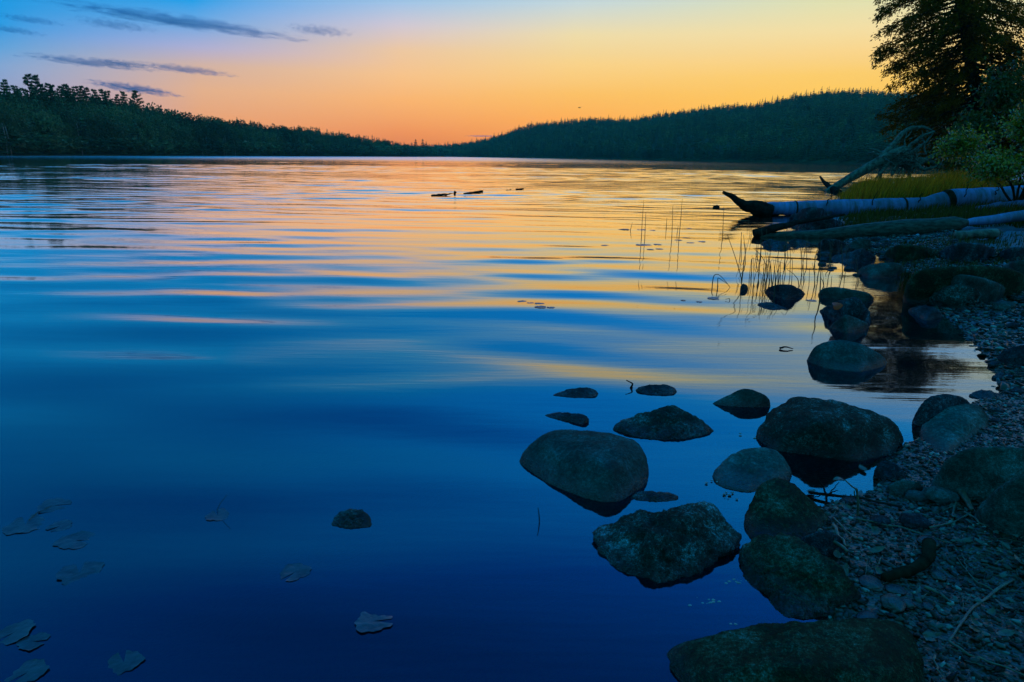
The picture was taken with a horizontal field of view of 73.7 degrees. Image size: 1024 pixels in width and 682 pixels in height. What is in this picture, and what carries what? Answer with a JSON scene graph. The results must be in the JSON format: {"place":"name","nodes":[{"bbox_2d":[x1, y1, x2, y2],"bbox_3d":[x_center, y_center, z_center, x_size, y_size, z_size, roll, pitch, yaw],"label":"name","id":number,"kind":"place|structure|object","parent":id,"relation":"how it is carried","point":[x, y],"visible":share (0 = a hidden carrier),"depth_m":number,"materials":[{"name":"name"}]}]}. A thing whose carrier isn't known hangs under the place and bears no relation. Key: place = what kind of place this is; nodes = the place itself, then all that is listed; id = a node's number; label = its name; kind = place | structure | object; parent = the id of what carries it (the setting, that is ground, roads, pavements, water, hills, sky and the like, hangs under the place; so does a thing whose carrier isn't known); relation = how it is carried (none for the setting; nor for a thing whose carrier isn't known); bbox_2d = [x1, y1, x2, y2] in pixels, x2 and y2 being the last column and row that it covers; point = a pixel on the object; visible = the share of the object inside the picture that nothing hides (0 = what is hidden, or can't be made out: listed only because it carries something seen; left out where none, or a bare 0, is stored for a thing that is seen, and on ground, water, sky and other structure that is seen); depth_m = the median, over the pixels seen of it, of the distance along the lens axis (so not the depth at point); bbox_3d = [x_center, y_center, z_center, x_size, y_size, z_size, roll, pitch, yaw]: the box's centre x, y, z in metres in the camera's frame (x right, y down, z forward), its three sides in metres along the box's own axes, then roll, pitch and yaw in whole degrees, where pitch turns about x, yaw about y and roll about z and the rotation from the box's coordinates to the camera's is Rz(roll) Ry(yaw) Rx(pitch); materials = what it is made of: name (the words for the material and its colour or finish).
{"place":"outdoors","nodes":[
{"label":"outdoors","id":0,"kind":"place"},
{"bbox_2d":[0,152,449,156],"bbox_3d":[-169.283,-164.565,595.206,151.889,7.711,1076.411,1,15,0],"label":"terrain","id":1,"kind":"structure","parent":0,"point":[96,154],"depth_m":268.98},
{"bbox_2d":[0,79,16,105],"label":"pine tree","id":2,"kind":"object","parent":1,"relation":"on","point":[3,83],"visible":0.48,"depth_m":205.39,"materials":[{"name":"green plant"}]},
{"bbox_2d":[19,74,43,105],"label":"pine tree","id":3,"kind":"object","parent":1,"relation":"on","point":[31,82],"visible":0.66,"depth_m":224.78,"materials":[{"name":"green plant"}]},
{"bbox_2d":[29,74,49,108],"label":"pine tree","id":4,"kind":"object","parent":1,"relation":"on","point":[36,81],"visible":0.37,"depth_m":229.99,"materials":[{"name":"green plant"}]},
{"bbox_2d":[44,82,60,106],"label":"pine tree","id":5,"kind":"object","parent":1,"relation":"on","point":[48,85],"visible":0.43,"depth_m":235.09,"materials":[{"name":"green plant"}]},
{"bbox_2d":[71,85,84,106],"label":"pine tree","id":6,"kind":"object","parent":1,"relation":"on","point":[76,92],"visible":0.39,"depth_m":250.54,"materials":[{"name":"green plant"}]},
{"bbox_2d":[98,89,109,109],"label":"pine tree","id":7,"kind":"object","parent":1,"relation":"on","point":[104,97],"visible":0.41,"depth_m":266.39,"materials":[{"name":"green plant"}]},
{"bbox_2d":[127,90,150,116],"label":"pine tree","id":8,"kind":"object","parent":1,"relation":"on","point":[134,97],"visible":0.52,"depth_m":293.22,"materials":[{"name":"green plant"}]},
{"bbox_2d":[0,88,444,156],"bbox_3d":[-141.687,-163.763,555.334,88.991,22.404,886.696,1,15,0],"label":"leafy forest","id":9,"kind":"object","parent":1,"relation":"on","point":[97,126],"visible":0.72,"depth_m":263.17,"materials":[{"name":"green plant"}]},
{"bbox_2d":[0,131,452,155],"bbox_3d":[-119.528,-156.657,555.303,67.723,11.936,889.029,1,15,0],"label":"shore thicket","id":10,"kind":"object","parent":1,"relation":"on","point":[59,144],"visible":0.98,"depth_m":285.65,"materials":[{"name":"green plant"}]},
{"bbox_2d":[0,156,1022,681],"bbox_3d":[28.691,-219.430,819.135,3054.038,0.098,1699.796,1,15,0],"label":"water","id":11,"kind":"structure","parent":0,"point":[286,358],"depth_m":3.94,"materials":[{"name":"liquid"}]},
{"bbox_2d":[0,619,35,644],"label":"lily pad","id":12,"kind":"object","parent":11,"relation":"on","point":[20,630],"visible":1,"depth_m":1.90,"materials":[{"name":"green plant"}]},
{"bbox_2d":[2,514,44,534],"bbox_3d":[-1.758,0.661,2.463,0.134,0.005,0.139,-7,19,-29],"label":"lily pad","id":13,"kind":"object","parent":11,"relation":"on","point":[18,525],"visible":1,"depth_m":2.46,"materials":[{"name":"green plant"}]},
{"bbox_2d":[4,659,49,681],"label":"lily pad","id":14,"kind":"object","parent":11,"relation":"on","point":[33,669],"visible":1,"depth_m":1.76,"materials":[{"name":"green plant"}]},
{"bbox_2d":[16,632,49,650],"bbox_3d":[-1.310,0.820,1.867,0.075,0.004,0.072,7,17,23],"label":"lily pad","id":15,"kind":"object","parent":11,"relation":"on","point":[26,643],"visible":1,"depth_m":1.87,"materials":[{"name":"green plant"}]},
{"bbox_2d":[37,498,71,512],"bbox_3d":[-1.739,0.624,2.592,0.110,0.005,0.114,3,17,-1],"label":"lily pad","id":16,"kind":"object","parent":11,"relation":"on","point":[55,502],"visible":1,"depth_m":2.60,"materials":[{"name":"green plant"}]},
{"bbox_2d":[45,519,71,531],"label":"lily pad","id":17,"kind":"object","parent":11,"relation":"on","point":[64,524],"visible":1,"depth_m":2.46,"materials":[{"name":"green plant"}]},
{"bbox_2d":[52,531,94,548],"bbox_3d":[-1.515,0.690,2.367,0.123,0.004,0.118,2,15,-1],"label":"lily pad","id":18,"kind":"object","parent":11,"relation":"on","point":[68,541],"visible":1,"depth_m":2.36,"materials":[{"name":"green plant"}]},
{"bbox_2d":[56,561,104,585],"bbox_3d":[-1.378,0.739,2.171,0.128,0.010,0.133,0,15,-4],"label":"lily pad","id":19,"kind":"object","parent":11,"relation":"on","point":[66,575],"visible":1,"depth_m":2.18,"materials":[{"name":"green plant"}]},
{"bbox_2d":[108,650,144,675],"bbox_3d":[-1.021,0.844,1.800,0.095,0.004,0.092,-11,20,-31],"label":"lily pad","id":20,"kind":"object","parent":11,"relation":"on","point":[119,666],"visible":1,"depth_m":1.80,"materials":[{"name":"green plant"}]},
{"bbox_2d":[205,508,228,520],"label":"lily pad","id":21,"kind":"object","parent":11,"relation":"on","point":[223,513],"visible":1,"depth_m":2.54,"materials":[{"name":"green plant"}]},
{"bbox_2d":[280,563,311,580],"bbox_3d":[-0.699,0.740,2.185,0.099,0.004,0.096,9,18,27],"label":"lily pad","id":22,"kind":"object","parent":11,"relation":"on","point":[298,570],"visible":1,"depth_m":2.19,"materials":[{"name":"green plant"}]},
{"bbox_2d":[332,509,371,528],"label":"rock","id":23,"kind":"object","parent":11,"relation":"in","point":[352,518],"visible":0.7,"depth_m":2.50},
{"bbox_2d":[354,611,392,632],"bbox_3d":[-0.397,0.806,1.968,0.111,0.004,0.107,1,13,-2],"label":"lily pad","id":24,"kind":"object","parent":11,"relation":"on","point":[365,622],"visible":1,"depth_m":1.96,"materials":[{"name":"green plant"}]},
{"bbox_2d":[545,412,588,424],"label":"rock","id":25,"kind":"object","parent":11,"relation":"in","point":[578,418],"visible":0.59,"depth_m":3.48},
{"bbox_2d":[553,387,597,397],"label":"rock","id":26,"kind":"object","parent":11,"relation":"in","point":[580,392],"visible":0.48,"depth_m":3.81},
{"bbox_2d":[631,491,677,501],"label":"rock","id":27,"kind":"object","parent":11,"relation":"in","point":[652,496],"visible":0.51,"depth_m":2.71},
{"bbox_2d":[636,384,676,394],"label":"rock","id":28,"kind":"object","parent":11,"relation":"in","point":[661,389],"visible":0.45,"depth_m":3.88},
{"bbox_2d":[613,405,712,439],"bbox_3d":[0.756,0.468,3.392,0.507,0.246,0.264,-4,16,-17],"label":"rock","id":29,"kind":"object","parent":11,"relation":"in","point":[670,422],"visible":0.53,"depth_m":3.36,"materials":[{"name":"stone"}]},
{"bbox_2d":[688,433,755,624],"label":"bubbles","id":30,"kind":"object","parent":11,"relation":"on","point":[713,600],"visible":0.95,"depth_m":2.17},
{"bbox_2d":[713,389,769,406],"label":"rock","id":31,"kind":"object","parent":11,"relation":"in","point":[745,398],"visible":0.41,"depth_m":3.69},
{"bbox_2d":[758,302,786,308],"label":"rock","id":32,"kind":"object","parent":11,"relation":"in","point":[769,305],"visible":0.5,"depth_m":6.19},
{"bbox_2d":[766,284,804,298],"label":"rock","id":33,"kind":"object","parent":11,"relation":"in","point":[785,291],"visible":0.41,"depth_m":6.64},
{"bbox_2d":[0,0,1023,145],"label":"sky","id":34,"kind":"structure","parent":0,"point":[441,72],"materials":[{"name":"orange"}]},
{"bbox_2d":[449,103,949,165],"bbox_3d":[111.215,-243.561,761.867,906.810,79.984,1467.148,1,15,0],"label":"hills","id":35,"kind":"structure","parent":0,"point":[825,160],"depth_m":526.41,"materials":[{"name":"plant"}]},
{"bbox_2d":[402,86,1021,158],"bbox_3d":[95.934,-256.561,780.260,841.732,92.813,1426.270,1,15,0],"label":"conifer forest","id":36,"kind":"object","parent":35,"relation":"on","point":[853,121],"visible":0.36,"depth_m":629.98,"materials":[{"name":"plant"}]},
{"bbox_2d":[447,136,1015,162],"bbox_3d":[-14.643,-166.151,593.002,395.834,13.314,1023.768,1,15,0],"label":"hill thicket","id":37,"kind":"object","parent":35,"relation":"on","point":[832,154],"visible":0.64,"depth_m":442.00,"materials":[{"name":"plant"}]},
{"bbox_2d":[740,174,1023,681],"bbox_3d":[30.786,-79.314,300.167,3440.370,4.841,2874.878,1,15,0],"label":"ground","id":38,"kind":"structure","parent":0,"point":[968,362],"depth_m":2.42,"materials":[{"name":"gravel"}]},
{"bbox_2d":[519,429,648,501],"bbox_3d":[0.342,0.551,2.960,0.487,0.258,0.580,-10,19,-35],"label":"boulder","id":39,"kind":"object","parent":38,"relation":"on","point":[600,466],"visible":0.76,"depth_m":2.84,"materials":[{"name":"stone"}]},
{"bbox_2d":[592,501,741,582],"bbox_3d":[0.546,0.721,2.364,0.521,0.282,0.364,-6,17,-25],"label":"boulder","id":40,"kind":"object","parent":38,"relation":"on","point":[685,540],"visible":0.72,"depth_m":2.29,"materials":[{"name":"stone"}]},
{"bbox_2d":[712,447,791,491],"bbox_3d":[1.016,0.595,2.927,0.393,0.208,0.241,-7,17,-27],"label":"rock","id":41,"kind":"object","parent":38,"relation":"on","point":[749,470],"visible":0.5,"depth_m":2.89,"materials":[{"name":"stone"}]},
{"bbox_2d":[761,239,789,247],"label":"rock","id":42,"kind":"object","parent":38,"relation":"on","point":[771,243],"visible":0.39,"depth_m":10.54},
{"bbox_2d":[741,478,830,543],"bbox_3d":[0.985,0.682,2.504,0.366,0.265,0.271,-14,21,-42],"label":"boulder","id":43,"kind":"object","parent":38,"relation":"on","point":[779,505],"visible":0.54,"depth_m":2.49,"materials":[{"name":"stone"}]},
{"bbox_2d":[667,618,924,681],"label":"boulder","id":44,"kind":"object","parent":38,"relation":"on","point":[862,650],"visible":0.98,"depth_m":1.73,"materials":[{"name":"stone"}]},
{"bbox_2d":[739,532,860,622],"bbox_3d":[0.904,0.785,2.177,0.336,0.241,0.374,1,15,0],"label":"boulder","id":45,"kind":"object","parent":38,"relation":"on","point":[788,578],"visible":0.7,"depth_m":2.11,"materials":[{"name":"stone"}]},
{"bbox_2d":[789,207,831,227],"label":"rock","id":46,"kind":"object","parent":38,"relation":"on","point":[810,212],"visible":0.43,"depth_m":13.39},
{"bbox_2d":[797,218,843,229],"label":"rock","id":47,"kind":"object","parent":38,"relation":"on","point":[826,223],"visible":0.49,"depth_m":12.87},
{"bbox_2d":[810,477,838,501],"bbox_3d":[1.226,0.589,2.686,0.114,0.118,0.011,1,15,0],"label":"branching twig","id":48,"kind":"object","parent":38,"relation":"on","point":[826,496],"visible":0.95,"depth_m":2.69,"materials":[{"name":"brown wood"}]},
{"bbox_2d":[802,530,847,557],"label":"rock","id":49,"kind":"object","parent":38,"relation":"on","point":[821,541],"visible":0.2,"depth_m":2.29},
{"bbox_2d":[756,396,903,470],"bbox_3d":[1.507,0.462,3.276,0.577,0.304,0.549,-13,20,-40],"label":"boulder","id":50,"kind":"object","parent":38,"relation":"on","point":[849,437],"visible":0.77,"depth_m":3.15,"materials":[{"name":"stone"}]},
{"bbox_2d":[819,176,841,192],"bbox_3d":[14.947,-7.401,32.423,0.331,0.652,9.546,6,16,18],"label":"snag","id":51,"kind":"object","parent":38,"relation":"on","point":[833,189],"visible":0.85,"depth_m":29.68,"materials":[{"name":"brown wood"}]},
{"bbox_2d":[818,239,844,251],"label":"rock","id":52,"kind":"object","parent":38,"relation":"on","point":[827,245],"visible":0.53,"depth_m":9.99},
{"bbox_2d":[820,297,870,323],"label":"rock","id":53,"kind":"object","parent":38,"relation":"on","point":[855,307],"visible":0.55,"depth_m":5.58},
{"bbox_2d":[818,287,873,301],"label":"rock","id":54,"kind":"object","parent":38,"relation":"on","point":[838,293],"visible":0.45,"depth_m":6.59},
{"bbox_2d":[833,476,858,515],"bbox_3d":[1.242,0.585,2.539,0.119,0.164,0.024,1,15,0],"label":"twig","id":55,"kind":"object","parent":38,"relation":"on","point":[857,495],"visible":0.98,"depth_m":2.53,"materials":[{"name":"wood"}]},
{"bbox_2d":[807,340,886,371],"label":"boulder","id":56,"kind":"object","parent":38,"relation":"on","point":[845,355],"visible":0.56,"depth_m":4.46,"materials":[{"name":"stone"}]},
{"bbox_2d":[830,315,868,332],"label":"rock","id":57,"kind":"object","parent":38,"relation":"on","point":[847,324],"visible":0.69,"depth_m":5.37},
{"bbox_2d":[831,249,875,262],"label":"rock","id":58,"kind":"object","parent":38,"relation":"on","point":[857,255],"visible":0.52,"depth_m":9.19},
{"bbox_2d":[808,491,901,507],"bbox_3d":[1.343,0.621,2.682,0.329,0.032,0.020,8,17,26],"label":"twig","id":59,"kind":"object","parent":38,"relation":"on","point":[834,495],"visible":0.91,"depth_m":2.68,"materials":[{"name":"brown wood"}]},
{"bbox_2d":[848,238,871,249],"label":"rock","id":60,"kind":"object","parent":38,"relation":"on","point":[862,243],"visible":0.52,"depth_m":10.23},
{"bbox_2d":[856,610,877,618],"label":"stone","id":61,"kind":"object","parent":38,"relation":"on","point":[865,614],"visible":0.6,"depth_m":1.98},
{"bbox_2d":[858,575,884,591],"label":"stone","id":62,"kind":"object","parent":38,"relation":"on","point":[870,582],"visible":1,"depth_m":2.11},
{"bbox_2d":[722,184,1023,215],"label":"fallen log","id":63,"kind":"object","parent":38,"relation":"on","point":[835,207],"visible":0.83,"depth_m":16.33,"materials":[{"name":"grey wood"}]},
{"bbox_2d":[870,515,890,525],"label":"stone","id":64,"kind":"object","parent":38,"relation":"on","point":[881,519],"visible":0.94,"depth_m":2.48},
{"bbox_2d":[857,262,905,277],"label":"rock","id":65,"kind":"object","parent":38,"relation":"on","point":[888,269],"visible":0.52,"depth_m":7.93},
{"bbox_2d":[825,125,945,190],"bbox_3d":[16.622,-7.823,29.629,5.729,3.008,1.987,1,15,0],"label":"uprooted tree","id":66,"kind":"object","parent":38,"relation":"on","point":[894,158],"visible":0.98,"depth_m":29.53,"materials":[{"name":"grey wood"}]},
{"bbox_2d":[752,210,1023,237],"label":"fallen log","id":67,"kind":"object","parent":38,"relation":"on","point":[911,226],"visible":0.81,"depth_m":11.78,"materials":[{"name":"wood"}]},
{"bbox_2d":[873,460,905,481],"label":"rock","id":68,"kind":"object","parent":38,"relation":"on","point":[884,470],"visible":0.62,"depth_m":2.88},
{"bbox_2d":[880,593,905,613],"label":"stone","id":69,"kind":"object","parent":38,"relation":"on","point":[893,603],"visible":0.99,"depth_m":2.01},
{"bbox_2d":[885,583,907,594],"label":"stone","id":70,"kind":"object","parent":38,"relation":"on","point":[894,588],"visible":0.94,"depth_m":2.09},
{"bbox_2d":[856,518,951,543],"bbox_3d":[1.390,0.672,2.431,0.301,0.017,0.021,11,18,35],"label":"twig","id":71,"kind":"object","parent":38,"relation":"on","point":[897,526],"visible":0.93,"depth_m":2.45,"materials":[{"name":"wood"}]},
{"bbox_2d":[886,480,922,494],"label":"rock","id":72,"kind":"object","parent":38,"relation":"on","point":[901,487],"visible":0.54,"depth_m":2.73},
{"bbox_2d":[880,537,936,581],"bbox_3d":[1.305,0.719,2.214,0.339,0.046,0.076,-11,19,-37],"label":"driftwood","id":73,"kind":"object","parent":38,"relation":"on","point":[925,560],"visible":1,"depth_m":2.18,"materials":[{"name":"wood"}]},
{"bbox_2d":[902,598,915,609],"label":"stone","id":74,"kind":"object","parent":38,"relation":"on","point":[910,605],"visible":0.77,"depth_m":2.01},
{"bbox_2d":[884,244,939,262],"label":"rock","id":75,"kind":"object","parent":38,"relation":"on","point":[900,253],"visible":0.48,"depth_m":9.08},
{"bbox_2d":[899,513,930,529],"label":"stone","id":76,"kind":"object","parent":38,"relation":"on","point":[913,520],"visible":0.92,"depth_m":2.46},
{"bbox_2d":[905,490,929,502],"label":"stone","id":77,"kind":"object","parent":38,"relation":"on","point":[916,496],"visible":0.91,"depth_m":2.67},
{"bbox_2d":[829,167,1010,199],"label":"tall grass","id":78,"kind":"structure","parent":38,"relation":"on","point":[896,187],"depth_m":18.40,"materials":[{"name":"plant"}]},
{"bbox_2d":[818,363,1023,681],"bbox_3d":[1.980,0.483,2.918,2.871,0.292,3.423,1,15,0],"label":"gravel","id":79,"kind":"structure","parent":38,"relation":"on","point":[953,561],"depth_m":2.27,"materials":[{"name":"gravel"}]},
{"bbox_2d":[996,629,1014,635],"bbox_3d":[1.363,0.805,1.887,0.060,0.009,0.022,-6,28,-5],"label":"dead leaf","id":80,"kind":"object","parent":79,"relation":"on","point":[1006,632],"visible":1,"depth_m":1.89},
{"bbox_2d":[908,305,942,324],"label":"rock","id":81,"kind":"object","parent":38,"relation":"on","point":[927,315],"visible":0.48,"depth_m":5.88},
{"bbox_2d":[916,535,940,547],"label":"stone","id":82,"kind":"object","parent":38,"relation":"on","point":[919,539],"visible":0.58,"depth_m":2.35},
{"bbox_2d":[836,197,1023,227],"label":"sedge","id":83,"kind":"object","parent":38,"relation":"on","point":[877,215],"visible":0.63,"depth_m":13.89,"materials":[{"name":"plant"}]},
{"bbox_2d":[844,229,1023,393],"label":"coarse gravel","id":84,"kind":"structure","parent":38,"relation":"on","point":[1001,335],"depth_m":5.80,"materials":[{"name":"gravel"}]},
{"bbox_2d":[924,585,951,602],"bbox_3d":[1.294,0.766,2.071,0.021,0.016,0.081,-9,18,-31],"label":"twig","id":85,"kind":"object","parent":38,"relation":"on","point":[941,594],"visible":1,"depth_m":2.08,"materials":[{"name":"wood"}]},
{"bbox_2d":[930,569,946,580],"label":"stone","id":86,"kind":"object","parent":38,"relation":"on","point":[935,574],"visible":1,"depth_m":2.16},
{"bbox_2d":[910,394,969,430],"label":"rock","id":87,"kind":"object","parent":38,"relation":"on","point":[930,407],"visible":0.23,"depth_m":3.45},
{"bbox_2d":[922,486,960,503],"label":"stone","id":88,"kind":"object","parent":38,"relation":"on","point":[936,494],"visible":0.88,"depth_m":2.64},
{"bbox_2d":[868,0,1023,177],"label":"cedar tree","id":89,"kind":"object","parent":38,"relation":"on","point":[970,28],"visible":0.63,"depth_m":30.08,"materials":[{"name":"green plant"}]},
{"bbox_2d":[869,232,1023,287],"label":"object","id":90,"kind":"object","parent":38,"relation":"on","point":[982,240],"visible":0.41,"depth_m":9.60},
{"bbox_2d":[929,511,971,528],"bbox_3d":[1.618,0.650,2.493,0.273,0.019,0.032,-7,17,-27],"label":"twig","id":91,"kind":"object","parent":38,"relation":"on","point":[944,524],"visible":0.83,"depth_m":2.46,"materials":[{"name":"wood"}]},
{"bbox_2d":[918,403,987,452],"bbox_3d":[2.114,0.484,3.325,0.777,0.250,0.230,-11,19,-36],"label":"rock","id":92,"kind":"object","parent":38,"relation":"on","point":[950,428],"visible":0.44,"depth_m":3.32,"materials":[{"name":"stone"}]},
{"bbox_2d":[929,283,981,306],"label":"rock","id":93,"kind":"object","parent":38,"relation":"on","point":[960,294],"visible":0.56,"depth_m":6.22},
{"bbox_2d":[903,265,1023,302],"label":"boulder","id":94,"kind":"object","parent":38,"relation":"on","point":[923,285],"visible":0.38,"depth_m":6.42,"materials":[{"name":"stone"}]},
{"bbox_2d":[958,490,973,511],"bbox_3d":[1.730,0.609,2.598,0.028,0.028,0.166,6,16,19],"label":"bark strip","id":95,"kind":"object","parent":38,"relation":"on","point":[962,494],"visible":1,"depth_m":2.60,"materials":[{"name":"brown plant"}]},
{"bbox_2d":[939,242,995,262],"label":"rock","id":96,"kind":"object","parent":38,"relation":"on","point":[963,252],"visible":0.57,"depth_m":8.64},
{"bbox_2d":[924,51,1023,178],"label":"dark bush","id":97,"kind":"object","parent":38,"relation":"on","point":[1006,91],"visible":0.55,"depth_m":20.34,"materials":[{"name":"green plant"}]},
{"bbox_2d":[928,99,1023,207],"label":"leafy bush","id":98,"kind":"object","parent":38,"relation":"on","point":[994,167],"visible":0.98,"depth_m":14.27,"materials":[{"name":"green plant"}]},
{"bbox_2d":[953,228,999,239],"bbox_3d":[7.174,-1.653,10.560,0.653,0.185,0.158,0,15,-3],"label":"short log","id":99,"kind":"object","parent":38,"relation":"on","point":[982,233],"visible":0.93,"depth_m":10.50,"materials":[{"name":"brown wood"}]},
{"bbox_2d":[931,446,1023,499],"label":"boulder","id":100,"kind":"object","parent":38,"relation":"on","point":[979,473],"visible":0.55,"depth_m":2.62,"materials":[{"name":"stone"}]},
{"bbox_2d":[951,274,1004,303],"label":"rock","id":101,"kind":"object","parent":38,"relation":"on","point":[992,291],"visible":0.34,"depth_m":6.31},
{"bbox_2d":[949,578,1014,640],"bbox_3d":[1.379,0.788,2.017,0.475,0.020,0.028,-10,19,-35],"label":"twig","id":102,"kind":"object","parent":38,"relation":"on","point":[987,597],"visible":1,"depth_m":2.03,"materials":[{"name":"wood"}]},
{"bbox_2d":[968,389,999,400],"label":"rock","id":103,"kind":"object","parent":38,"relation":"on","point":[978,394],"visible":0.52,"depth_m":3.91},
{"bbox_2d":[947,639,1023,675],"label":"twig","id":104,"kind":"object","parent":38,"relation":"on","point":[962,649],"visible":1,"depth_m":1.80,"materials":[{"name":"wood"}]},
{"bbox_2d":[974,474,1023,536],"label":"boulder","id":105,"kind":"object","parent":38,"relation":"on","point":[1001,508],"visible":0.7,"depth_m":2.34,"materials":[{"name":"stone"}]},
{"bbox_2d":[975,200,1023,208],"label":"branch","id":106,"kind":"object","parent":38,"relation":"on","point":[1021,202],"visible":0.49,"depth_m":14.50,"materials":[{"name":"grey wood"}]},
{"bbox_2d":[993,301,1015,309],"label":"stone","id":107,"kind":"object","parent":38,"relation":"on","point":[1005,305],"visible":0.71,"depth_m":5.98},
{"bbox_2d":[997,345,1023,365],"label":"rock","id":108,"kind":"object","parent":38,"relation":"on","point":[1014,355],"visible":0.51,"depth_m":4.48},
{"bbox_2d":[998,247,1023,259],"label":"rock","id":109,"kind":"object","parent":38,"relation":"on","point":[1011,253],"visible":0.56,"depth_m":8.51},
{"bbox_2d":[1002,260,1023,274],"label":"rock","id":110,"kind":"object","parent":38,"relation":"on","point":[1017,265],"visible":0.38,"depth_m":7.06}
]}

